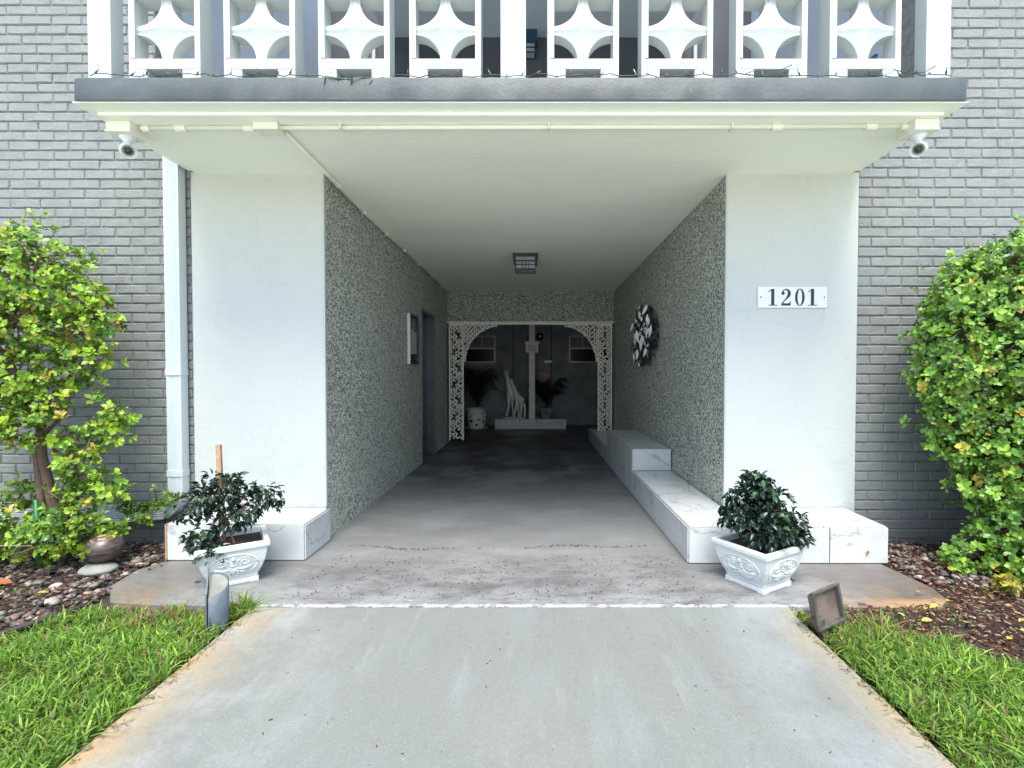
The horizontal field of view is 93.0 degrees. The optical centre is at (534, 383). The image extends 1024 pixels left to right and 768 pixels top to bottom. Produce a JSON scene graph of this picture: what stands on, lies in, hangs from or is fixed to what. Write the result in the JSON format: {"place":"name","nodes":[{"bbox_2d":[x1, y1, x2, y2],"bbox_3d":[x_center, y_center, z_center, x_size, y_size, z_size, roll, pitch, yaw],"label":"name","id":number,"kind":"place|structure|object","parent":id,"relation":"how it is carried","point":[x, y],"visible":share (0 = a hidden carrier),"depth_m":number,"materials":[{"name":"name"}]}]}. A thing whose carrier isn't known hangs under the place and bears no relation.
{"place":"outdoors","nodes":[
{"label":"outdoors","id":0,"kind":"place"},
{"bbox_2d":[0,597,970,767],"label":"ground","id":1,"kind":"structure","parent":0,"point":[931,741],"depth_m":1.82,"materials":[{"name":"green plant"}]},
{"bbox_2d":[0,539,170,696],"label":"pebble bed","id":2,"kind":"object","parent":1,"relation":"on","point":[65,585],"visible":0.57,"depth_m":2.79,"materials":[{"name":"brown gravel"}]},
{"bbox_2d":[0,579,13,584],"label":"fallen leaf","id":3,"kind":"object","parent":2,"relation":"on","point":[3,581],"visible":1,"depth_m":2.76,"materials":[{"name":"orange plant"}]},
{"bbox_2d":[33,499,42,569],"bbox_3d":[-3.092,0.943,3.020,0.041,0.451,0.026,0,1,0],"label":"plant stake","id":4,"kind":"object","parent":2,"relation":"on","point":[35,507],"visible":0.35,"depth_m":3.01,"materials":[{"name":"green plastic"}]},
{"bbox_2d":[0,602,87,637],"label":"garden edging","id":5,"kind":"object","parent":2,"relation":"on","point":[30,624],"visible":0.68,"depth_m":2.35,"materials":[{"name":"black plastic"}]},
{"bbox_2d":[0,208,153,569],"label":"flowering shrub","id":6,"kind":"object","parent":2,"relation":"on","point":[52,526],"visible":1,"depth_m":3.00,"materials":[{"name":"green plant"}]},
{"bbox_2d":[77,562,119,576],"bbox_3d":[-2.654,1.127,2.953,0.206,0.064,0.168,0,1,0],"label":"flat stone","id":7,"kind":"object","parent":2,"relation":"on","point":[94,569],"visible":0.93,"depth_m":2.91,"materials":[{"name":"white stone"}]},
{"bbox_2d":[81,533,125,562],"bbox_3d":[-2.665,1.013,3.002,0.210,0.170,0.200,0,1,0],"label":"ceramic ball","id":8,"kind":"object","parent":7,"relation":"on","point":[103,547],"visible":0.91,"depth_m":2.94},
{"bbox_2d":[0,583,975,628],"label":"weeds","id":9,"kind":"object","parent":2,"relation":"on","point":[936,619],"visible":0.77,"depth_m":2.42,"materials":[{"name":"green plant"}]},
{"bbox_2d":[0,0,194,543],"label":"brick wall","id":10,"kind":"structure","parent":1,"relation":"on","point":[74,171],"depth_m":3.47,"materials":[{"name":"grey brick"}]},
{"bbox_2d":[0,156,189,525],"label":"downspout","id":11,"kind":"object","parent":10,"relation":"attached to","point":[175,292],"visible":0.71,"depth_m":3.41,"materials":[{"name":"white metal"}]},
{"bbox_2d":[112,484,184,518],"bbox_3d":[-2.700,0.798,3.359,0.505,0.240,0.195,0,1,0],"label":"creeping vine","id":12,"kind":"object","parent":11,"relation":"attached to","point":[144,506],"visible":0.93,"depth_m":3.33,"materials":[{"name":"green plant"}]},
{"bbox_2d":[205,564,228,633],"bbox_3d":[-1.527,1.030,2.339,0.091,0.305,0.122,0,2,-30],"label":"path light","id":13,"kind":"object","parent":1,"relation":"on","point":[217,600],"visible":0.96,"depth_m":2.31,"materials":[{"name":"grey metal"}]},
{"bbox_2d":[177,585,290,623],"bbox_3d":[-1.486,1.103,2.447,0.431,0.164,0.363,0,1,-10],"label":"grass tuft","id":14,"kind":"object","parent":1,"relation":"on","point":[246,605],"visible":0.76,"depth_m":2.45,"materials":[{"name":"green plant"}]},
{"bbox_2d":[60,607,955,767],"bbox_3d":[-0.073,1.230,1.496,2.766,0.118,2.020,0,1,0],"label":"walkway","id":15,"kind":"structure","parent":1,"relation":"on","point":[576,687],"depth_m":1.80,"materials":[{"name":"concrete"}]},
{"bbox_2d":[262,618,896,764],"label":"walkway litter","id":16,"kind":"object","parent":15,"relation":"on","point":[486,686],"visible":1,"depth_m":1.84,"materials":[{"name":"brown plant"}]},
{"bbox_2d":[792,609,810,624],"bbox_3d":[1.312,1.165,2.408,0.172,0.042,0.194,1,1,29],"label":"grass tuft","id":17,"kind":"object","parent":1,"relation":"on","point":[803,615],"visible":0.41,"depth_m":2.42,"materials":[{"name":"green plant"}]},
{"bbox_2d":[799,540,1023,767],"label":"mulch bed","id":18,"kind":"object","parent":1,"relation":"on","point":[996,622],"visible":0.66,"depth_m":2.49,"materials":[{"name":"brown wood"}]},
{"bbox_2d":[921,617,931,620],"bbox_3d":[1.880,1.131,2.324,0.053,0.011,0.026,-13,17,5],"label":"fallen leaf","id":19,"kind":"object","parent":18,"relation":"on","point":[925,619],"visible":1,"depth_m":2.33,"materials":[{"name":"yellow plant"}]},
{"bbox_2d":[898,215,1023,596],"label":"dense shrub","id":20,"kind":"object","parent":18,"relation":"on","point":[988,456],"visible":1,"depth_m":2.92,"materials":[{"name":"green plant"}]},
{"bbox_2d":[803,606,1023,767],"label":"lawn grass","id":21,"kind":"structure","parent":1,"relation":"on","point":[888,637],"depth_m":1.89,"materials":[{"name":"green plant"}]},
{"bbox_2d":[807,582,846,642],"bbox_3d":[1.362,1.071,2.269,0.171,0.254,0.062,-10,-2,-20],"label":"flood light","id":22,"kind":"object","parent":21,"relation":"on","point":[826,606],"visible":0.91,"depth_m":2.26,"materials":[{"name":"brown metal"}]},
{"bbox_2d":[854,0,1023,544],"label":"brick wall","id":23,"kind":"structure","parent":1,"relation":"on","point":[957,186],"depth_m":3.47,"materials":[{"name":"grey brick"}]},
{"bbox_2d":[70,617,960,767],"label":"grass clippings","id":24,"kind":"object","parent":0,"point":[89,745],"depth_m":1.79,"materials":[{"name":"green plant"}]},
{"bbox_2d":[110,425,946,615],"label":"entry floor","id":25,"kind":"structure","parent":0,"point":[500,496],"depth_m":3.14,"materials":[{"name":"grey concrete"}]},
{"bbox_2d":[194,525,269,585],"bbox_3d":[-1.776,1.022,2.857,0.363,0.241,0.363,-1,1,-33],"label":"planter","id":26,"kind":"object","parent":25,"relation":"on","point":[245,555],"visible":0.84,"depth_m":2.76,"materials":[{"name":"stone"}]},
{"bbox_2d":[215,444,225,540],"bbox_3d":[-1.873,0.666,2.894,0.029,0.610,0.020,-2,1,0],"label":"wooden stake","id":27,"kind":"object","parent":26,"relation":"in","point":[219,463],"visible":0.45,"depth_m":2.88,"materials":[{"name":"brown wood"}]},
{"bbox_2d":[171,468,284,566],"bbox_3d":[-1.793,0.761,2.812,0.610,0.503,0.426,0,1,0],"label":"potted shrub","id":28,"kind":"object","parent":26,"relation":"in","point":[207,506],"visible":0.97,"depth_m":2.82,"materials":[{"name":"green plant"}]},
{"bbox_2d":[165,508,330,560],"bbox_3d":[-1.923,1.014,3.306,0.902,0.236,0.385,0,1,0],"label":"tiled bench","id":29,"kind":"object","parent":25,"relation":"on","point":[299,533],"visible":0.6,"depth_m":3.12,"materials":[{"name":"tile"}]},
{"bbox_2d":[191,172,327,507],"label":"entrance pillar","id":30,"kind":"structure","parent":25,"relation":"on","point":[259,318],"depth_m":3.47,"materials":[{"name":"white paint"}]},
{"bbox_2d":[325,177,450,535],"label":"passage wall","id":31,"kind":"structure","parent":25,"relation":"on","point":[387,416],"depth_m":4.57,"materials":[{"name":"stone"}]},
{"bbox_2d":[407,313,418,364],"bbox_3d":[-1.489,-0.543,5.965,0.032,0.600,0.450,0,1,0],"label":"notice case","id":32,"kind":"object","parent":31,"relation":"attached to","point":[412,339],"visible":1,"depth_m":5.93,"materials":[{"name":"white metal"}]},
{"bbox_2d":[423,316,427,455],"bbox_3d":[-1.628,0.028,6.914,0.044,2.040,0.780,0,1,0],"label":"door","id":33,"kind":"structure","parent":31,"relation":"in","point":[425,440],"depth_m":7.19,"materials":[{"name":"paint"}]},
{"bbox_2d":[447,292,613,320],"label":"passage beam","id":34,"kind":"structure","parent":31,"relation":"attached to","point":[530,306],"depth_m":8.35,"materials":[{"name":"grey stone"}]},
{"bbox_2d":[447,321,613,439],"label":"lace arch","id":35,"kind":"structure","parent":31,"relation":"attached to","point":[462,324],"depth_m":8.31,"materials":[{"name":"white metal"}]},
{"bbox_2d":[465,407,487,429],"bbox_3d":[-1.270,0.755,10.678,0.500,0.450,0.500,0,1,0],"label":"round pot","id":36,"kind":"object","parent":25,"relation":"on","point":[476,417],"visible":1,"depth_m":10.51,"materials":[{"name":"white ceramic"}]},
{"bbox_2d":[454,367,500,406],"bbox_3d":[-1.286,0.078,10.617,1.122,0.890,1.186,0,1,0],"label":"potted fern","id":37,"kind":"object","parent":36,"relation":"in","point":[477,390],"visible":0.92,"depth_m":10.51,"materials":[{"name":"green plant"}]},
{"bbox_2d":[293,544,709,598],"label":"floor litter","id":38,"kind":"object","parent":25,"relation":"on","point":[501,567],"visible":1,"depth_m":2.91,"materials":[{"name":"brown plant"}]},
{"bbox_2d":[450,325,610,424],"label":"wall","id":39,"kind":"structure","parent":25,"relation":"on","point":[566,350],"depth_m":11.39,"materials":[{"name":"paint"}]},
{"bbox_2d":[455,336,494,362],"bbox_3d":[-1.390,-0.814,11.368,0.940,0.620,0.032,0,1,0],"label":"window","id":40,"kind":"structure","parent":39,"relation":"in","point":[482,348],"depth_m":11.37,"materials":[{"name":"glass"}]},
{"bbox_2d":[536,333,543,339],"bbox_3d":[0.128,-1.114,11.339,0.180,0.180,0.060,0,1,0],"label":"alarm bell","id":41,"kind":"object","parent":39,"relation":"attached to","point":[539,336],"visible":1,"depth_m":11.34,"materials":[{"name":"black paint"}]},
{"bbox_2d":[539,372,549,376],"bbox_3d":[0.237,-0.217,11.389,0.245,0.125,0.008,0,1,0],"label":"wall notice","id":42,"kind":"object","parent":39,"relation":"attached to","point":[545,374],"depth_m":11.38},
{"bbox_2d":[569,336,608,362],"bbox_3d":[1.280,-0.814,11.368,0.940,0.620,0.032,0,1,0],"label":"window","id":43,"kind":"structure","parent":39,"relation":"in","point":[580,349],"depth_m":11.37,"materials":[{"name":"glass"}]},
{"bbox_2d":[495,416,565,428],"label":"tiled platform","id":44,"kind":"structure","parent":25,"relation":"on","point":[551,422],"depth_m":10.53,"materials":[{"name":"tile"}]},
{"bbox_2d":[503,370,525,418],"bbox_3d":[-0.450,0.233,10.755,0.540,1.079,0.356,0,1,0],"label":"giraffe statue","id":45,"kind":"object","parent":44,"relation":"on","point":[512,393],"visible":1,"depth_m":10.68,"materials":[{"name":"white plastic"}]},
{"bbox_2d":[529,325,534,418],"bbox_3d":[-0.055,-0.435,10.613,0.130,2.400,0.100,0,1,0],"label":"support post","id":46,"kind":"object","parent":44,"relation":"on","point":[531,377],"visible":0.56,"depth_m":10.57,"materials":[{"name":"beige paint"}]},
{"bbox_2d":[525,341,538,352],"bbox_3d":[-0.054,-0.805,10.549,0.310,0.240,0.009,0,1,0],"label":"notice board","id":47,"kind":"object","parent":46,"relation":"attached to","point":[531,346],"visible":1,"depth_m":10.55,"materials":[{"name":"beige paint"}]},
{"bbox_2d":[540,407,552,417],"bbox_3d":[0.260,0.643,10.836,0.280,0.235,0.280,0,1,0],"label":"square pot","id":48,"kind":"object","parent":44,"relation":"on","point":[546,412],"visible":0.98,"depth_m":10.72,"materials":[{"name":"ceramic"}]},
{"bbox_2d":[524,378,569,407],"bbox_3d":[0.290,0.200,10.840,1.068,0.678,1.088,0,1,0],"label":"potted fern","id":49,"kind":"object","parent":48,"relation":"in","point":[539,391],"visible":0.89,"depth_m":10.74,"materials":[{"name":"green plant"}]},
{"bbox_2d":[612,177,724,505],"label":"passage wall","id":50,"kind":"structure","parent":25,"relation":"on","point":[671,397],"depth_m":4.46,"materials":[{"name":"grey stone"}]},
{"bbox_2d":[630,303,658,366],"bbox_3d":[1.310,-0.587,5.844,0.150,0.779,1.226,0,1,0],"label":"wall art","id":51,"kind":"object","parent":50,"relation":"attached to","point":[644,346],"depth_m":5.72,"materials":[{"name":"metal"}]},
{"bbox_2d":[588,428,887,562],"bbox_3d":[1.603,0.853,5.890,1.266,0.451,5.658,0,1,0],"label":"tiled bench","id":52,"kind":"object","parent":25,"relation":"on","point":[683,514],"visible":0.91,"depth_m":3.40,"materials":[{"name":"tile"}]},
{"bbox_2d":[711,530,806,594],"bbox_3d":[1.288,1.023,2.796,0.363,0.241,0.363,-1,1,-30],"label":"planter","id":53,"kind":"object","parent":25,"relation":"on","point":[764,572],"visible":0.94,"depth_m":2.69,"materials":[{"name":"stone"}]},
{"bbox_2d":[717,469,815,552],"bbox_3d":[1.324,0.732,2.769,0.516,0.488,0.390,1,1,27],"label":"potted shrub","id":54,"kind":"object","parent":53,"relation":"on","point":[762,515],"visible":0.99,"depth_m":2.72,"materials":[{"name":"green plant"}]},
{"bbox_2d":[722,172,858,511],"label":"entrance pillar","id":55,"kind":"structure","parent":25,"relation":"on","point":[789,399],"depth_m":3.47,"materials":[{"name":"white paint"}]},
{"bbox_2d":[72,77,968,291],"bbox_3d":[-0.075,-1.643,7.115,8.570,0.153,9.105,0,1,0],"label":"entrance canopy","id":56,"kind":"object","parent":55,"relation":"on","point":[575,210],"visible":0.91,"depth_m":3.03,"materials":[{"name":"grey paint"}]},
{"bbox_2d":[87,0,123,77],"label":"screen post","id":57,"kind":"object","parent":56,"relation":"on","point":[105,35],"depth_m":2.61,"materials":[{"name":"white paint"}]},
{"bbox_2d":[104,121,148,158],"bbox_3d":[-2.329,-1.375,2.773,0.157,0.204,0.157,0,1,0],"label":"security camera","id":58,"kind":"object","parent":56,"relation":"attached to","point":[128,133],"visible":1,"depth_m":2.74,"materials":[{"name":"beige plastic"}]},
{"bbox_2d":[128,0,211,77],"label":"screen block","id":59,"kind":"structure","parent":56,"relation":"on","point":[171,34],"depth_m":2.63,"materials":[{"name":"white paint"}]},
{"bbox_2d":[223,0,303,77],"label":"screen block","id":60,"kind":"structure","parent":56,"relation":"on","point":[264,34],"depth_m":2.62,"materials":[{"name":"white paint"}]},
{"bbox_2d":[318,0,394,77],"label":"screen block","id":61,"kind":"structure","parent":56,"relation":"on","point":[357,34],"depth_m":2.62,"materials":[{"name":"white paint"}]},
{"bbox_2d":[409,0,482,77],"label":"screen block","id":62,"kind":"structure","parent":56,"relation":"on","point":[446,34],"depth_m":2.62,"materials":[{"name":"white paint"}]},
{"bbox_2d":[501,0,525,77],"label":"screen post","id":63,"kind":"object","parent":56,"relation":"on","point":[513,37],"depth_m":2.61,"materials":[{"name":"white paint"}]},
{"bbox_2d":[89,64,950,83],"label":"string lights","id":64,"kind":"object","parent":56,"relation":"on","point":[457,75],"visible":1,"depth_m":2.57,"materials":[{"name":"metal"}]},
{"bbox_2d":[138,122,909,291],"bbox_3d":[-0.069,-1.513,5.508,4.382,0.043,5.565,0,1,0],"label":"conduit run","id":65,"kind":"object","parent":56,"relation":"attached to","point":[269,129],"visible":1,"depth_m":2.76,"materials":[{"name":"beige plastic"}]},
{"bbox_2d":[512,253,537,273],"bbox_3d":[-0.108,-1.445,5.832,0.300,0.190,0.300,0,1,0],"label":"ceiling lantern","id":66,"kind":"object","parent":56,"relation":"attached to","point":[525,263],"visible":1,"depth_m":5.72,"materials":[{"name":"black metal"}]},
{"bbox_2d":[181,0,882,77],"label":"balcony room","id":67,"kind":"object","parent":56,"relation":"on","point":[536,14],"visible":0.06,"depth_m":5.93,"materials":[{"name":"grey paint"}]},
{"bbox_2d":[526,29,536,58],"bbox_3d":[-0.050,-4.299,6.083,0.180,0.345,0.161,0,1,0],"label":"balcony lantern","id":68,"kind":"object","parent":67,"relation":"hanging from","point":[531,40],"visible":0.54,"depth_m":6.03,"materials":[{"name":"blue metal"}]},
{"bbox_2d":[547,0,618,77],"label":"screen block","id":69,"kind":"structure","parent":56,"relation":"on","point":[582,34],"depth_m":2.62,"materials":[{"name":"white paint"}]},
{"bbox_2d":[638,0,712,77],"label":"screen block","id":70,"kind":"structure","parent":56,"relation":"on","point":[674,34],"depth_m":2.62,"materials":[{"name":"white paint"}]},
{"bbox_2d":[729,0,807,77],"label":"screen block","id":71,"kind":"structure","parent":56,"relation":"on","point":[767,34],"depth_m":2.62,"materials":[{"name":"white paint"}]},
{"bbox_2d":[819,0,901,77],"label":"screen block","id":72,"kind":"structure","parent":56,"relation":"on","point":[859,34],"depth_m":2.62,"materials":[{"name":"white paint"}]},
{"bbox_2d":[869,54,877,58],"bbox_3d":[1.944,-1.838,2.782,0.042,0.104,0.074,1,1,29],"label":"blue ornament","id":73,"kind":"object","parent":72,"relation":"hanging from","point":[874,56],"visible":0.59,"depth_m":2.75,"materials":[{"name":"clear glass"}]},
{"bbox_2d":[897,119,940,156],"bbox_3d":[2.183,-1.375,2.753,0.149,0.204,0.157,0,1,0],"label":"security camera","id":74,"kind":"object","parent":56,"relation":"attached to","point":[918,131],"visible":1,"depth_m":2.72,"materials":[{"name":"beige plastic"}]},
{"bbox_2d":[914,0,950,77],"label":"screen post","id":75,"kind":"object","parent":56,"relation":"on","point":[932,32],"depth_m":2.61,"materials":[{"name":"white paint"}]},
{"bbox_2d":[757,287,826,307],"bbox_3d":[1.839,-0.619,3.461,0.495,0.150,0.010,0,1,0],"label":"number plate","id":76,"kind":"object","parent":55,"relation":"attached to","point":[791,297],"visible":1,"depth_m":3.46,"materials":[{"name":"white ceramic"}]}
]}

